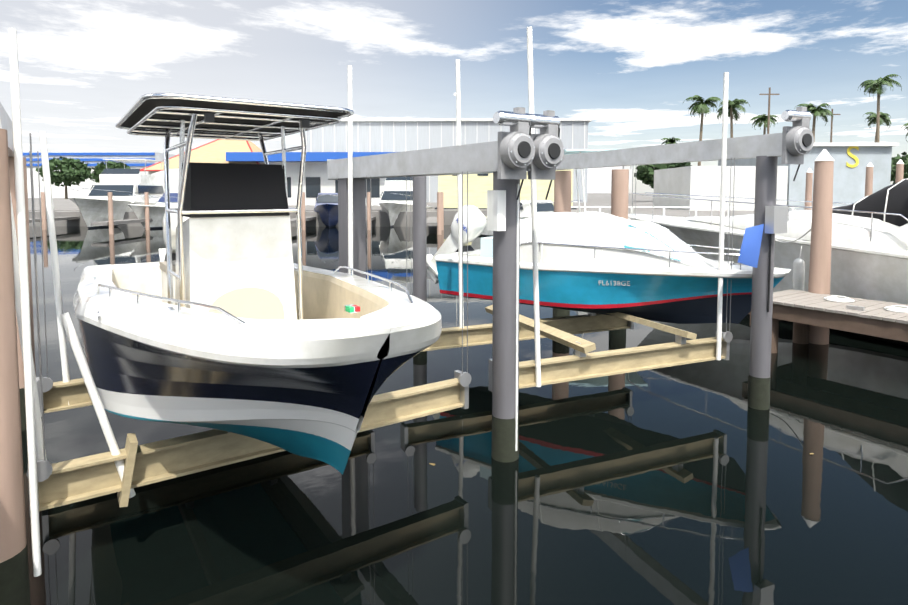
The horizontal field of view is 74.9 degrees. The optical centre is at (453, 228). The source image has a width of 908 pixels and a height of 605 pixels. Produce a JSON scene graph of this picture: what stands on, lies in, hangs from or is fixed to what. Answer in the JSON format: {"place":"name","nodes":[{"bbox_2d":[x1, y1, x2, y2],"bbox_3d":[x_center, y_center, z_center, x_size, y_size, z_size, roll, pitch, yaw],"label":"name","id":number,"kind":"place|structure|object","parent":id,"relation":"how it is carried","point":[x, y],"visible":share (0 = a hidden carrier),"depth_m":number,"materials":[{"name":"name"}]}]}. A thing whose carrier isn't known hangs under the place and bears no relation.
{"place":"outdoors","nodes":[
{"label":"outdoors","id":0,"kind":"place"},
{"bbox_2d":[0,0,907,191],"label":"sky","id":1,"kind":"structure","parent":0,"point":[630,67],"materials":[{"name":"blue"}]},
{"bbox_2d":[23,87,898,234],"bbox_3d":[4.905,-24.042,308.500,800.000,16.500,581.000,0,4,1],"label":"shore buildings","id":2,"kind":"structure","parent":0,"point":[374,136],"depth_m":54.71,"materials":[{"name":"paint"}]},
{"bbox_2d":[35,156,91,198],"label":"tree","id":3,"kind":"object","parent":2,"relation":"on","point":[67,174],"visible":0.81,"depth_m":119.18,"materials":[{"name":"green plant"}]},
{"bbox_2d":[86,160,130,182],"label":"tree","id":4,"kind":"object","parent":2,"relation":"on","point":[98,169],"visible":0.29,"depth_m":116.79,"materials":[{"name":"green plant"}]},
{"bbox_2d":[151,169,178,190],"bbox_3d":[-26.084,-3.813,56.240,9.000,3.800,3.199,1,4,21],"label":"shrink wrapped boat","id":5,"kind":"object","parent":2,"relation":"on","point":[173,176],"visible":0.12,"depth_m":55.01,"materials":[{"name":"white plastic"}]},
{"bbox_2d":[634,162,691,188],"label":"tree","id":6,"kind":"object","parent":2,"relation":"on","point":[644,174],"visible":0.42,"depth_m":87.66,"materials":[{"name":"green plant"}]},
{"bbox_2d":[660,137,680,144],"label":"palm","id":7,"kind":"object","parent":2,"relation":"on","point":[672,140],"visible":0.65,"depth_m":117.75,"materials":[{"name":"green plant"}]},
{"bbox_2d":[683,95,722,165],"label":"palm","id":8,"kind":"object","parent":2,"relation":"on","point":[701,107],"visible":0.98,"depth_m":80.15,"materials":[{"name":"green plant"}]},
{"bbox_2d":[717,99,749,137],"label":"palm","id":9,"kind":"object","parent":2,"relation":"on","point":[732,106],"visible":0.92,"depth_m":84.21,"materials":[{"name":"green plant"}]},
{"bbox_2d":[749,114,778,134],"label":"palm","id":10,"kind":"object","parent":2,"relation":"on","point":[761,119],"visible":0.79,"depth_m":93.02,"materials":[{"name":"green plant"}]},
{"bbox_2d":[794,103,832,141],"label":"palm","id":11,"kind":"object","parent":2,"relation":"on","point":[820,112],"visible":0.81,"depth_m":77.88,"materials":[{"name":"green plant"}]},
{"bbox_2d":[846,146,858,167],"bbox_3d":[33.053,-6.001,49.082,1.004,1.820,0.041,0,4,1],"label":"letter sign","id":12,"kind":"object","parent":2,"relation":"on","point":[849,153],"visible":0.94,"depth_m":49.06,"materials":[{"name":"yellow plastic"}]},
{"bbox_2d":[865,112,890,141],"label":"palm","id":13,"kind":"object","parent":2,"relation":"on","point":[884,117],"visible":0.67,"depth_m":97.72,"materials":[{"name":"green plant"}]},
{"bbox_2d":[858,74,901,141],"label":"palm","id":14,"kind":"object","parent":2,"relation":"on","point":[875,86],"visible":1,"depth_m":83.00,"materials":[{"name":"green plant"}]},
{"bbox_2d":[890,152,907,183],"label":"tree","id":15,"kind":"object","parent":2,"relation":"on","point":[903,158],"visible":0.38,"depth_m":108.31,"materials":[{"name":"green plant"}]},
{"bbox_2d":[21,192,907,604],"bbox_3d":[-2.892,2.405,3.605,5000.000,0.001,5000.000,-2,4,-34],"label":"water","id":16,"kind":"structure","parent":0,"point":[697,484],"depth_m":5.15,"materials":[{"name":"black liquid"}]},
{"bbox_2d":[8,28,41,576],"bbox_3d":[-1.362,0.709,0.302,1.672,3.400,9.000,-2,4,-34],"label":"pole","id":17,"kind":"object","parent":16,"relation":"in","point":[23,275],"depth_m":3.63,"materials":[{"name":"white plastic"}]},
{"bbox_2d":[69,159,164,228],"bbox_3d":[-26.215,-2.684,46.776,4.668,5.735,12.534,0,4,-2],"label":"trawler","id":18,"kind":"object","parent":16,"relation":"in","point":[123,185],"visible":0.71,"depth_m":45.51,"materials":[{"name":"grey plastic"}]},
{"bbox_2d":[128,191,177,228],"bbox_3d":[-20.341,-1.281,44.865,3.668,3.175,10.035,1,4,19],"label":"boat","id":19,"kind":"object","parent":16,"relation":"on","point":[156,212],"visible":0.27,"depth_m":41.74,"materials":[{"name":"grey plastic"}]},
{"bbox_2d":[0,65,563,604],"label":"boat lift","id":20,"kind":"object","parent":16,"relation":"in","point":[514,155],"visible":0.83,"depth_m":5.42,"materials":[{"name":"metal"}]},
{"bbox_2d":[73,93,441,474],"bbox_3d":[-2.155,0.235,5.497,2.339,2.484,6.668,-2,4,-34],"label":"console boat","id":21,"kind":"object","parent":20,"relation":"on","point":[225,313],"visible":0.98,"depth_m":4.11,"materials":[{"name":"blue paint"}]},
{"bbox_2d":[314,193,337,227],"bbox_3d":[-9.466,-1.283,46.094,3.068,3.025,8.530,0,4,-7],"label":"navy boat","id":22,"kind":"object","parent":16,"relation":"on","point":[326,206],"visible":0.56,"depth_m":44.06,"materials":[{"name":"blue"}]},
{"bbox_2d":[378,177,431,226],"bbox_3d":[-4.288,-2.482,47.436,3.668,5.250,10.033,0,4,6],"label":"boat","id":23,"kind":"object","parent":16,"relation":"on","point":[393,199],"visible":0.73,"depth_m":46.25,"materials":[{"name":"grey plastic"}]},
{"bbox_2d":[480,200,585,236],"bbox_3d":[4.396,-0.322,33.407,2.768,2.700,7.530,-3,5,-39],"label":"boat","id":24,"kind":"object","parent":16,"relation":"on","point":[545,206],"visible":0.04,"depth_m":32.59,"materials":[{"name":"grey plastic"}]},
{"bbox_2d":[406,27,813,409],"bbox_3d":[1.425,0.616,8.935,4.573,5.900,5.239,-1,4,-9],"label":"boat lift","id":25,"kind":"object","parent":16,"relation":"in","point":[794,143],"visible":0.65,"depth_m":7.24,"materials":[{"name":"metal"}]},
{"bbox_2d":[427,205,790,323],"bbox_3d":[1.779,0.453,9.110,5.970,1.604,2.008,3,4,36],"label":"boat","id":26,"kind":"object","parent":25,"relation":"on","point":[670,276],"visible":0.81,"depth_m":8.12,"materials":[{"name":"blue"}]},
{"bbox_2d":[599,281,629,285],"bbox_3d":[2.157,0.729,7.975,0.410,0.070,0.006,-1,23,20],"label":"boat name lettering","id":27,"kind":"object","parent":26,"relation":"attached to","point":[617,283],"visible":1,"depth_m":7.95},
{"bbox_2d":[628,179,907,345],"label":"cruiser","id":28,"kind":"object","parent":16,"relation":"on","point":[869,253],"visible":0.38,"depth_m":10.49,"materials":[{"name":"white plastic"}]},
{"bbox_2d":[748,149,907,352],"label":"pier","id":29,"kind":"structure","parent":16,"relation":"in","point":[815,312],"depth_m":9.91,"materials":[{"name":"brown wood"}]},
{"bbox_2d":[775,229,864,310],"bbox_3d":[7.312,0.683,8.209,1.741,1.558,6.815,-2,4,-34],"label":"dock clutter","id":30,"kind":"object","parent":29,"relation":"on","point":[798,274],"visible":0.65,"depth_m":10.90,"materials":[{"name":"white plastic"}]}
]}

